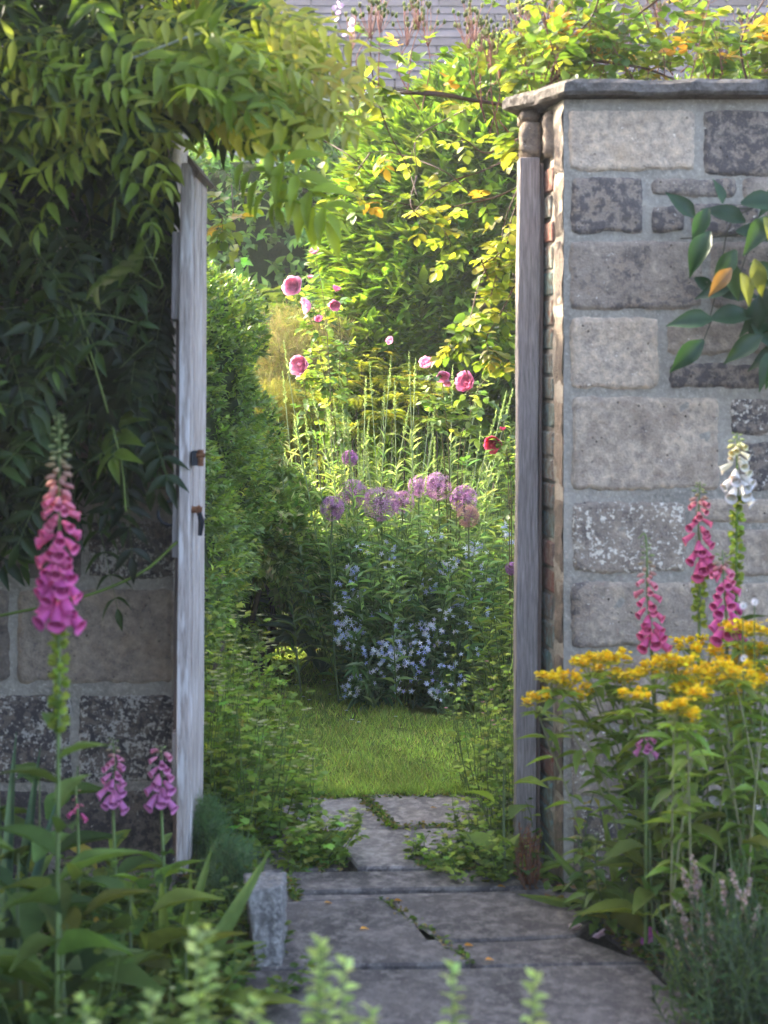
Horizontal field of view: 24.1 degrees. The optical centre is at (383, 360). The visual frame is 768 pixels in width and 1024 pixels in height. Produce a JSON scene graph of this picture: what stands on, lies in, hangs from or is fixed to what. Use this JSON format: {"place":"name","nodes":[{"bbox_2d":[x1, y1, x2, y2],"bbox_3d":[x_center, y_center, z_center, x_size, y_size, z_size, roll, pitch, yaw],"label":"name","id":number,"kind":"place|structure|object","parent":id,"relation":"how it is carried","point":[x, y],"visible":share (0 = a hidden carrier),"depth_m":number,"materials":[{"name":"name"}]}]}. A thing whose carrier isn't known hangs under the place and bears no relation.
{"place":"outdoors","nodes":[
{"label":"outdoors","id":0,"kind":"place"},
{"bbox_2d":[86,738,158,927],"bbox_3d":[-0.656,1.187,4.390,0.387,0.546,0.329,0,0,43],"label":"foxglove","id":1,"kind":"object","parent":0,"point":[113,801],"visible":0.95,"depth_m":4.34,"materials":[{"name":"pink plant"}]},
{"bbox_2d":[237,286,316,468],"bbox_3d":[-0.573,0.514,10.329,0.489,1.892,0.658,0,0,22],"label":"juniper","id":2,"kind":"object","parent":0,"point":[283,297],"visible":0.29,"depth_m":10.38,"materials":[{"name":"green plant"}]},
{"bbox_2d":[298,934,339,1023],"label":"plant","id":3,"kind":"object","parent":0,"point":[320,986],"visible":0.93,"depth_m":2.55,"materials":[{"name":"green plant"}]},
{"bbox_2d":[204,646,513,800],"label":"lawn","id":4,"kind":"structure","parent":0,"point":[418,709],"depth_m":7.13,"materials":[{"name":"green plant"}]},
{"bbox_2d":[82,15,289,713],"bbox_3d":[-1.013,0.178,7.052,1.209,2.618,3.241,0,0,0],"label":"box bush","id":5,"kind":"object","parent":4,"relation":"on","point":[239,462],"visible":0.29,"depth_m":6.64,"materials":[{"name":"green plant"}]},
{"bbox_2d":[242,710,317,797],"bbox_3d":[-0.410,1.315,5.983,0.371,0.293,0.331,0,0,-32],"label":"feverfew","id":6,"kind":"object","parent":4,"relation":"on","point":[304,744],"visible":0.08,"depth_m":5.95,"materials":[{"name":"green plant"}]},
{"bbox_2d":[254,375,323,653],"bbox_3d":[-0.552,0.761,8.904,0.538,1.401,0.490,0,0,0],"label":"fennel","id":7,"kind":"object","parent":4,"relation":"on","point":[274,389],"visible":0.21,"depth_m":8.84,"materials":[{"name":"yellow plant"}]},
{"bbox_2d":[241,462,339,676],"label":"variegated shrub","id":8,"kind":"object","parent":4,"relation":"on","point":[277,551],"visible":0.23,"depth_m":7.75,"materials":[{"name":"green plant"}]},
{"bbox_2d":[258,599,336,672],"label":"fern","id":9,"kind":"object","parent":4,"relation":"on","point":[283,638],"visible":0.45,"depth_m":8.03,"materials":[{"name":"green plant"}]},
{"bbox_2d":[281,245,359,664],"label":"rose bush","id":10,"kind":"object","parent":4,"relation":"on","point":[299,364],"visible":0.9,"depth_m":8.40,"materials":[{"name":"green plant"}]},
{"bbox_2d":[320,495,344,702],"bbox_3d":[-0.216,1.012,7.521,0.107,0.896,0.112,0,0,0],"label":"allium","id":11,"kind":"object","parent":4,"relation":"on","point":[333,509],"visible":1,"depth_m":7.51,"materials":[{"name":"purple plant"}]},
{"bbox_2d":[278,340,433,676],"bbox_3d":[-0.137,0.686,8.282,0.750,1.550,0.864,0,0,0],"label":"spire plant","id":12,"kind":"object","parent":4,"relation":"on","point":[382,452],"visible":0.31,"depth_m":8.32,"materials":[{"name":"green plant"}]},
{"bbox_2d":[363,486,398,688],"bbox_3d":[-0.013,0.995,7.620,0.161,0.930,0.166,0,0,0],"label":"allium","id":13,"kind":"object","parent":4,"relation":"on","point":[380,505],"visible":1,"depth_m":7.61,"materials":[{"name":"purple plant"}]},
{"bbox_2d":[266,386,514,695],"bbox_3d":[0.063,0.788,7.968,1.184,1.348,0.877,0,0,0],"label":"spire plant","id":14,"kind":"object","parent":4,"relation":"on","point":[326,628],"visible":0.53,"depth_m":7.80,"materials":[{"name":"green plant"}]},
{"bbox_2d":[281,498,514,714],"bbox_3d":[0.114,1.064,7.708,1.115,0.910,1.104,0,0,-25],"label":"blue star plant","id":15,"kind":"object","parent":4,"relation":"on","point":[409,656],"visible":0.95,"depth_m":7.45,"materials":[{"name":"green plant"}]},
{"bbox_2d":[312,433,514,629],"bbox_3d":[0.159,0.887,8.037,0.966,1.148,0.668,0,0,0],"label":"spire plant","id":16,"kind":"object","parent":4,"relation":"on","point":[376,538],"visible":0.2,"depth_m":7.96,"materials":[{"name":"green plant"}]},
{"bbox_2d":[423,472,451,598],"bbox_3d":[0.228,0.967,7.720,0.132,0.986,0.130,0,0,0],"label":"allium","id":17,"kind":"object","parent":4,"relation":"on","point":[437,485],"visible":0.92,"depth_m":7.71,"materials":[{"name":"purple plant"}]},
{"bbox_2d":[449,485,477,700],"bbox_3d":[0.337,0.993,7.620,0.126,0.934,0.128,0,0,0],"label":"allium","id":18,"kind":"object","parent":4,"relation":"on","point":[463,496],"visible":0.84,"depth_m":7.62,"materials":[{"name":"purple plant"}]},
{"bbox_2d":[456,504,479,711],"bbox_3d":[0.349,1.026,7.420,0.101,0.869,0.099,0,0,0],"label":"allium","id":19,"kind":"object","parent":4,"relation":"on","point":[468,519],"visible":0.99,"depth_m":7.41,"materials":[{"name":"purple plant"}]},
{"bbox_2d":[449,585,513,713],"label":"perennial clump","id":20,"kind":"object","parent":4,"relation":"on","point":[487,651],"visible":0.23,"depth_m":7.37,"materials":[{"name":"green plant"}]},
{"bbox_2d":[483,414,514,674],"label":"rose bush","id":21,"kind":"object","parent":4,"relation":"on","point":[492,445],"visible":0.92,"depth_m":7.50,"materials":[{"name":"green plant"}]},
{"bbox_2d":[22,681,700,1023],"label":"ground","id":22,"kind":"structure","parent":0,"point":[602,941],"depth_m":4.57,"materials":[{"name":"soil"}]},
{"bbox_2d":[0,731,55,948],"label":"iris","id":23,"kind":"object","parent":22,"relation":"on","point":[8,942],"visible":0.45,"depth_m":4.28,"materials":[{"name":"green plant"}]},
{"bbox_2d":[0,762,131,957],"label":"broad leaf plant","id":24,"kind":"object","parent":22,"relation":"on","point":[70,841],"visible":0.31,"depth_m":4.41,"materials":[{"name":"green plant"}]},
{"bbox_2d":[0,413,149,1023],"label":"foxglove","id":25,"kind":"object","parent":22,"relation":"on","point":[56,607],"visible":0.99,"depth_m":3.59,"materials":[{"name":"pink plant"}]},
{"bbox_2d":[0,831,150,1023],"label":"broad leaf plant","id":26,"kind":"object","parent":22,"relation":"on","point":[29,918],"visible":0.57,"depth_m":3.78,"materials":[{"name":"green plant"}]},
{"bbox_2d":[45,766,127,947],"bbox_3d":[-0.724,1.215,4.348,0.295,0.490,0.366,0,0,-43],"label":"foxglove","id":27,"kind":"object","parent":22,"relation":"on","point":[84,884],"visible":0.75,"depth_m":4.30,"materials":[{"name":"pink plant"}]},
{"bbox_2d":[0,923,185,1023],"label":"undergrowth","id":28,"kind":"object","parent":22,"relation":"on","point":[99,1012],"visible":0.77,"depth_m":3.52,"materials":[{"name":"green plant"}]},
{"bbox_2d":[0,132,188,889],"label":"stone wall","id":29,"kind":"structure","parent":22,"relation":"on","point":[120,688],"depth_m":4.99,"materials":[{"name":"stone"}]},
{"bbox_2d":[0,862,200,1023],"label":"broad leaf plant","id":30,"kind":"object","parent":22,"relation":"on","point":[132,973],"visible":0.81,"depth_m":3.61,"materials":[{"name":"green plant"}]},
{"bbox_2d":[0,851,218,1008],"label":"undergrowth","id":31,"kind":"object","parent":22,"relation":"on","point":[136,943],"visible":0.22,"depth_m":4.17,"materials":[{"name":"green plant"}]},
{"bbox_2d":[60,829,167,928],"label":"broad leaf plant","id":32,"kind":"object","parent":22,"relation":"on","point":[143,865],"visible":0.14,"depth_m":4.54,"materials":[{"name":"green plant"}]},
{"bbox_2d":[48,873,255,1014],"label":"broad leaf plant","id":33,"kind":"object","parent":22,"relation":"on","point":[157,939],"visible":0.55,"depth_m":3.96,"materials":[{"name":"green plant"}]},
{"bbox_2d":[138,988,166,1023],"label":"catmint","id":34,"kind":"object","parent":22,"relation":"on","point":[153,996],"visible":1,"depth_m":2.50,"materials":[{"name":"green plant"}]},
{"bbox_2d":[36,903,274,1023],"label":"undergrowth","id":35,"kind":"object","parent":22,"relation":"on","point":[228,970],"visible":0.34,"depth_m":3.85,"materials":[{"name":"green plant"}]},
{"bbox_2d":[101,863,216,948],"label":"broad leaf plant","id":36,"kind":"object","parent":22,"relation":"on","point":[166,871],"visible":0.33,"depth_m":4.25,"materials":[{"name":"green plant"}]},
{"bbox_2d":[110,746,248,942],"bbox_3d":[-0.538,1.196,4.386,0.334,0.528,0.385,0,0,-40],"label":"foxglove","id":37,"kind":"object","parent":22,"relation":"on","point":[162,797],"visible":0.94,"depth_m":4.33,"materials":[{"name":"pink plant"}]},
{"bbox_2d":[156,154,214,873],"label":"garden gate","id":38,"kind":"structure","parent":22,"relation":"on","point":[189,291],"depth_m":4.65,"materials":[{"name":"grey wood"}]},
{"bbox_2d":[0,0,383,630],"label":"wisteria","id":39,"kind":"object","parent":22,"relation":"on","point":[238,75],"visible":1,"depth_m":4.45,"materials":[{"name":"green plant"}]},
{"bbox_2d":[117,840,277,935],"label":"undergrowth","id":40,"kind":"object","parent":22,"relation":"on","point":[219,911],"visible":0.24,"depth_m":4.44,"materials":[{"name":"green plant"}]},
{"bbox_2d":[128,845,270,992],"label":"iris","id":41,"kind":"object","parent":22,"relation":"on","point":[229,919],"visible":0.4,"depth_m":4.04,"materials":[{"name":"green plant"}]},
{"bbox_2d":[177,924,224,1023],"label":"catmint","id":42,"kind":"object","parent":22,"relation":"on","point":[192,998],"visible":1,"depth_m":2.56,"materials":[{"name":"green plant"}]},
{"bbox_2d":[120,928,303,1018],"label":"broad leaf plant","id":43,"kind":"object","parent":22,"relation":"on","point":[154,959],"visible":0.52,"depth_m":3.90,"materials":[{"name":"green plant"}]},
{"bbox_2d":[180,788,244,913],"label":"love in mist","id":44,"kind":"object","parent":22,"relation":"on","point":[208,825],"visible":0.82,"depth_m":4.72,"materials":[{"name":"green plant"}]},
{"bbox_2d":[189,668,272,866],"bbox_3d":[-0.503,1.178,5.267,0.376,0.566,0.391,0,0,0],"label":"feverfew","id":45,"kind":"object","parent":22,"relation":"on","point":[252,776],"visible":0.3,"depth_m":5.21,"materials":[{"name":"green plant"}]},
{"bbox_2d":[192,824,272,937],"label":"love in mist","id":46,"kind":"object","parent":22,"relation":"on","point":[234,859],"visible":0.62,"depth_m":4.57,"materials":[{"name":"green plant"}]},
{"bbox_2d":[204,601,272,811],"bbox_3d":[-0.516,1.103,5.533,0.353,0.715,0.401,0,0,-15],"label":"feverfew","id":47,"kind":"object","parent":22,"relation":"on","point":[232,668],"visible":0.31,"depth_m":5.49,"materials":[{"name":"green plant"}]},
{"bbox_2d":[174,919,315,1008],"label":"undergrowth","id":48,"kind":"object","parent":22,"relation":"on","point":[283,988],"visible":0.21,"depth_m":4.12,"materials":[{"name":"green plant"}]},
{"bbox_2d":[230,993,271,1023],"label":"catmint","id":49,"kind":"object","parent":22,"relation":"on","point":[244,1013],"visible":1,"depth_m":2.46,"materials":[{"name":"green plant"}]},
{"bbox_2d":[204,637,314,803],"bbox_3d":[-0.459,1.180,5.762,0.401,0.573,0.415,0,0,-36],"label":"feverfew","id":50,"kind":"object","parent":22,"relation":"on","point":[269,705],"visible":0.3,"depth_m":5.77,"materials":[{"name":"green plant"}]},
{"bbox_2d":[208,744,328,838],"bbox_3d":[-0.361,1.316,5.468,0.395,0.319,0.350,0,0,0],"label":"feverfew","id":51,"kind":"object","parent":22,"relation":"on","point":[315,782],"visible":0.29,"depth_m":5.43,"materials":[{"name":"green plant"}]},
{"bbox_2d":[248,300,375,615],"bbox_3d":[-0.441,0.556,9.599,0.975,1.811,0.852,0,0,0],"label":"fennel","id":52,"kind":"object","parent":22,"relation":"on","point":[297,343],"visible":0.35,"depth_m":9.44,"materials":[{"name":"green plant"}]},
{"bbox_2d":[328,954,359,1023],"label":"catmint","id":53,"kind":"object","parent":22,"relation":"on","point":[342,980],"visible":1,"depth_m":2.50,"materials":[{"name":"green plant"}]},
{"bbox_2d":[189,109,514,541],"bbox_3d":[-1.715,-0.247,12.522,6.051,3.574,1.635,0,0,4],"label":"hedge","id":54,"kind":"object","parent":22,"relation":"on","point":[268,255],"visible":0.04,"depth_m":12.06,"materials":[{"name":"green plant"}]},
{"bbox_2d":[262,348,461,648],"bbox_3d":[-0.097,0.697,9.094,1.043,1.526,0.940,0,0,32],"label":"tansy clump","id":55,"kind":"object","parent":22,"relation":"on","point":[355,405],"visible":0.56,"depth_m":8.99,"materials":[{"name":"green plant"}]},
{"bbox_2d":[285,413,464,531],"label":"perennial clump","id":56,"kind":"object","parent":22,"relation":"on","point":[388,467],"visible":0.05,"depth_m":9.61,"materials":[{"name":"green plant"}]},
{"bbox_2d":[14,633,767,1023],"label":"ground cover","id":57,"kind":"object","parent":22,"relation":"on","point":[546,887],"visible":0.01,"depth_m":4.46,"materials":[{"name":"green plant"}]},
{"bbox_2d":[35,0,767,175],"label":"house","id":58,"kind":"structure","parent":22,"relation":"on","point":[448,35],"depth_m":20.86,"materials":[{"name":"stone"}]},
{"bbox_2d":[325,351,479,588],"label":"spire plant","id":59,"kind":"object","parent":22,"relation":"on","point":[411,454],"visible":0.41,"depth_m":8.12,"materials":[{"name":"green plant"}]},
{"bbox_2d":[307,435,506,579],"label":"perennial clump","id":60,"kind":"object","parent":22,"relation":"on","point":[418,467],"visible":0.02,"depth_m":8.92,"materials":[{"name":"green plant"}]},
{"bbox_2d":[279,30,604,573],"bbox_3d":[0.708,-0.212,10.200,2.601,3.363,1.870,0,0,0],"label":"evergreen shrub","id":61,"kind":"object","parent":22,"relation":"on","point":[379,273],"visible":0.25,"depth_m":9.53,"materials":[{"name":"green plant"}]},
{"bbox_2d":[385,336,499,575],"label":"rose bush","id":62,"kind":"object","parent":22,"relation":"on","point":[463,382],"visible":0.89,"depth_m":7.68,"materials":[{"name":"green plant"}]},
{"bbox_2d":[437,959,470,1023],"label":"catmint","id":63,"kind":"object","parent":22,"relation":"on","point":[451,981],"visible":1,"depth_m":2.60,"materials":[{"name":"green plant"}]},
{"bbox_2d":[394,406,514,608],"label":"perennial clump","id":64,"kind":"object","parent":22,"relation":"on","point":[472,450],"visible":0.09,"depth_m":9.23,"materials":[{"name":"green plant"}]},
{"bbox_2d":[433,491,513,687],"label":"perennial clump","id":65,"kind":"object","parent":22,"relation":"on","point":[501,591],"visible":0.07,"depth_m":7.92,"materials":[{"name":"green plant"}]},
{"bbox_2d":[434,415,514,626],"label":"perennial clump","id":66,"kind":"object","parent":22,"relation":"on","point":[501,491],"visible":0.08,"depth_m":8.76,"materials":[{"name":"green plant"}]},
{"bbox_2d":[207,0,767,381],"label":"climbing rose","id":67,"kind":"object","parent":22,"relation":"on","point":[603,34],"visible":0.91,"depth_m":5.52,"materials":[{"name":"green plant"}]},
{"bbox_2d":[520,967,549,1023],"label":"catmint","id":68,"kind":"object","parent":22,"relation":"on","point":[531,987],"visible":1,"depth_m":2.60,"materials":[{"name":"green plant"}]},
{"bbox_2d":[518,806,640,919],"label":"iris","id":69,"kind":"object","parent":22,"relation":"on","point":[559,901],"visible":0.33,"depth_m":4.70,"materials":[{"name":"green plant"}]},
{"bbox_2d":[502,78,767,889],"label":"stone wall","id":70,"kind":"structure","parent":22,"relation":"on","point":[637,436],"depth_m":4.99,"materials":[{"name":"stone"}]},
{"bbox_2d":[665,179,767,391],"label":"vine","id":71,"kind":"object","parent":70,"relation":"attached to","point":[731,281],"visible":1,"depth_m":4.80,"materials":[{"name":"green plant"}]},
{"bbox_2d":[693,432,765,890],"bbox_3d":[0.908,0.823,4.635,0.352,1.275,0.394,0,0,-39],"label":"foxglove","id":72,"kind":"object","parent":22,"relation":"on","point":[737,483],"visible":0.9,"depth_m":4.59,"materials":[{"name":"white plant"}]},
{"bbox_2d":[211,792,766,1023],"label":"path","id":73,"kind":"structure","parent":0,"point":[399,964],"depth_m":4.43,"materials":[{"name":"stone"}]},
{"bbox_2d":[203,692,314,851],"bbox_3d":[-0.431,1.227,5.334,0.393,0.468,0.409,0,0,-27],"label":"feverfew","id":74,"kind":"object","parent":73,"relation":"on","point":[270,802],"visible":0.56,"depth_m":5.27,"materials":[{"name":"green plant"}]},
{"bbox_2d":[244,871,287,970],"bbox_3d":[-0.291,1.359,4.356,0.110,0.209,0.176,0,0,0],"label":"edging stone","id":75,"kind":"object","parent":73,"relation":"on","point":[266,903],"visible":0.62,"depth_m":4.28,"materials":[{"name":"stone"}]},
{"bbox_2d":[230,797,369,871],"bbox_3d":[-0.208,1.381,5.233,0.398,0.182,0.358,0,0,37],"label":"feverfew","id":76,"kind":"object","parent":73,"relation":"on","point":[303,848],"visible":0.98,"depth_m":5.15,"materials":[{"name":"green plant"}]},
{"bbox_2d":[402,828,485,870],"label":"leafy weed","id":77,"kind":"object","parent":73,"relation":"on","point":[415,852],"visible":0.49,"depth_m":5.19,"materials":[{"name":"green plant"}]},
{"bbox_2d":[280,786,657,963],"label":"joint weeds","id":78,"kind":"object","parent":73,"relation":"on","point":[387,820],"visible":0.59,"depth_m":5.10,"materials":[{"name":"green plant"}]},
{"bbox_2d":[413,817,542,872],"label":"leafy weed","id":79,"kind":"object","parent":73,"relation":"on","point":[443,849],"visible":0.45,"depth_m":5.15,"materials":[{"name":"green plant"}]},
{"bbox_2d":[443,674,513,796],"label":"leafy weed","id":80,"kind":"object","parent":73,"relation":"on","point":[460,762],"visible":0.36,"depth_m":6.00,"materials":[{"name":"green plant"}]},
{"bbox_2d":[447,628,513,815],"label":"leafy weed","id":81,"kind":"object","parent":73,"relation":"on","point":[466,740],"visible":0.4,"depth_m":5.71,"materials":[{"name":"green plant"}]},
{"bbox_2d":[435,827,543,882],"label":"leafy weed","id":82,"kind":"object","parent":73,"relation":"on","point":[502,875],"visible":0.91,"depth_m":4.98,"materials":[{"name":"green plant"}]},
{"bbox_2d":[465,672,513,835],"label":"leafy weed","id":83,"kind":"object","parent":73,"relation":"on","point":[477,781],"visible":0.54,"depth_m":5.46,"materials":[{"name":"green plant"}]},
{"bbox_2d":[443,778,544,861],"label":"leafy weed","id":84,"kind":"object","parent":73,"relation":"on","point":[482,823],"visible":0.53,"depth_m":5.26,"materials":[{"name":"green plant"}]},
{"bbox_2d":[455,750,566,883],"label":"broad leaf plant","id":85,"kind":"object","parent":73,"relation":"on","point":[476,837],"visible":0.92,"depth_m":5.00,"materials":[{"name":"green plant"}]},
{"bbox_2d":[482,834,573,879],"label":"broad leaf plant","id":86,"kind":"object","parent":73,"relation":"on","point":[551,864],"visible":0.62,"depth_m":4.98,"materials":[{"name":"green plant"}]},
{"bbox_2d":[513,157,543,849],"bbox_3d":[0.420,0.422,5.247,0.084,2.016,0.108,0,0,0],"label":"gate post","id":87,"kind":"object","parent":73,"relation":"on","point":[528,425],"visible":0.91,"depth_m":5.20,"materials":[{"name":"grey wood"}]},
{"bbox_2d":[513,822,543,889],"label":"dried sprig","id":88,"kind":"object","parent":73,"relation":"on","point":[529,880],"visible":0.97,"depth_m":4.93,"materials":[{"name":"brown plant"}]},
{"bbox_2d":[515,650,688,931],"bbox_3d":[0.565,1.103,4.642,0.453,0.717,0.280,0,0,0],"label":"euphorbia","id":89,"kind":"object","parent":73,"relation":"on","point":[559,676],"visible":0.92,"depth_m":4.60,"materials":[{"name":"green plant"}]},
{"bbox_2d":[557,791,693,935],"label":"bedding plant","id":90,"kind":"object","parent":73,"relation":"on","point":[579,859],"visible":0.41,"depth_m":4.53,"materials":[{"name":"green plant"}]},
{"bbox_2d":[569,646,693,927],"bbox_3d":[0.653,1.093,4.553,0.334,0.737,0.451,0,0,0],"label":"euphorbia","id":91,"kind":"object","parent":73,"relation":"on","point":[618,675],"visible":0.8,"depth_m":4.53,"materials":[{"name":"green plant"}]},
{"bbox_2d":[577,722,696,946],"bbox_3d":[0.668,1.173,4.452,0.290,0.575,0.333,0,0,-34],"label":"foxglove","id":92,"kind":"object","parent":73,"relation":"on","point":[616,893],"visible":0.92,"depth_m":4.40,"materials":[{"name":"green plant"}]},
{"bbox_2d":[573,810,731,973],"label":"broad leaf plant","id":93,"kind":"object","parent":73,"relation":"on","point":[625,913],"visible":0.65,"depth_m":4.38,"materials":[{"name":"green plant"}]},
{"bbox_2d":[583,533,730,927],"bbox_3d":[0.693,0.948,4.583,0.415,1.024,0.365,0,0,44],"label":"foxglove","id":94,"kind":"object","parent":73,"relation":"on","point":[656,644],"visible":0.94,"depth_m":4.53,"materials":[{"name":"pink plant"}]},
{"bbox_2d":[582,817,744,949],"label":"bedding plant","id":95,"kind":"object","parent":73,"relation":"on","point":[612,923],"visible":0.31,"depth_m":4.46,"materials":[{"name":"green plant"}]},
{"bbox_2d":[633,674,728,980],"bbox_3d":[0.688,1.109,4.267,0.233,0.704,0.414,0,0,0],"label":"euphorbia","id":96,"kind":"object","parent":73,"relation":"on","point":[678,763],"visible":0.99,"depth_m":4.19,"materials":[{"name":"green plant"}]},
{"bbox_2d":[628,633,738,929],"bbox_3d":[0.755,1.082,4.512,0.246,0.758,0.371,0,0,45],"label":"euphorbia","id":97,"kind":"object","parent":73,"relation":"on","point":[671,664],"visible":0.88,"depth_m":4.46,"materials":[{"name":"green plant"}]},
{"bbox_2d":[631,481,745,907],"bbox_3d":[0.802,0.886,4.682,0.363,1.147,0.401,0,0,-40],"label":"foxglove","id":98,"kind":"object","parent":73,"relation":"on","point":[704,566],"visible":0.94,"depth_m":4.63,"materials":[{"name":"pink plant"}]},
{"bbox_2d":[632,760,767,941],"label":"broad leaf plant","id":99,"kind":"object","parent":73,"relation":"on","point":[702,782],"visible":0.3,"depth_m":4.43,"materials":[{"name":"green plant"}]},
{"bbox_2d":[642,854,767,1023],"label":"lavender","id":100,"kind":"object","parent":73,"relation":"on","point":[740,992],"visible":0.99,"depth_m":3.90,"materials":[{"name":"green plant"}]},
{"bbox_2d":[658,868,767,978],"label":"bedding plant","id":101,"kind":"object","parent":73,"relation":"on","point":[687,911],"visible":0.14,"depth_m":4.22,"materials":[{"name":"green plant"}]},
{"bbox_2d":[659,789,767,947],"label":"broad leaf plant","id":102,"kind":"object","parent":73,"relation":"on","point":[760,839],"visible":0.46,"depth_m":4.30,"materials":[{"name":"green plant"}]},
{"bbox_2d":[668,550,767,912],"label":"foxglove","id":103,"kind":"object","parent":73,"relation":"on","point":[730,605],"visible":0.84,"depth_m":4.53,"materials":[{"name":"pink plant"}]},
{"bbox_2d":[686,618,767,939],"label":"euphorbia","id":104,"kind":"object","parent":73,"relation":"on","point":[730,669],"visible":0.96,"depth_m":4.31,"materials":[{"name":"green plant"}]},
{"bbox_2d":[698,845,767,978],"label":"lavender plant","id":105,"kind":"object","parent":73,"relation":"on","point":[737,870],"visible":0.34,"depth_m":4.06,"materials":[{"name":"green plant"}]},
{"bbox_2d":[705,787,767,942],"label":"bedding plant","id":106,"kind":"object","parent":73,"relation":"on","point":[763,811],"visible":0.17,"depth_m":4.37,"materials":[{"name":"green plant"}]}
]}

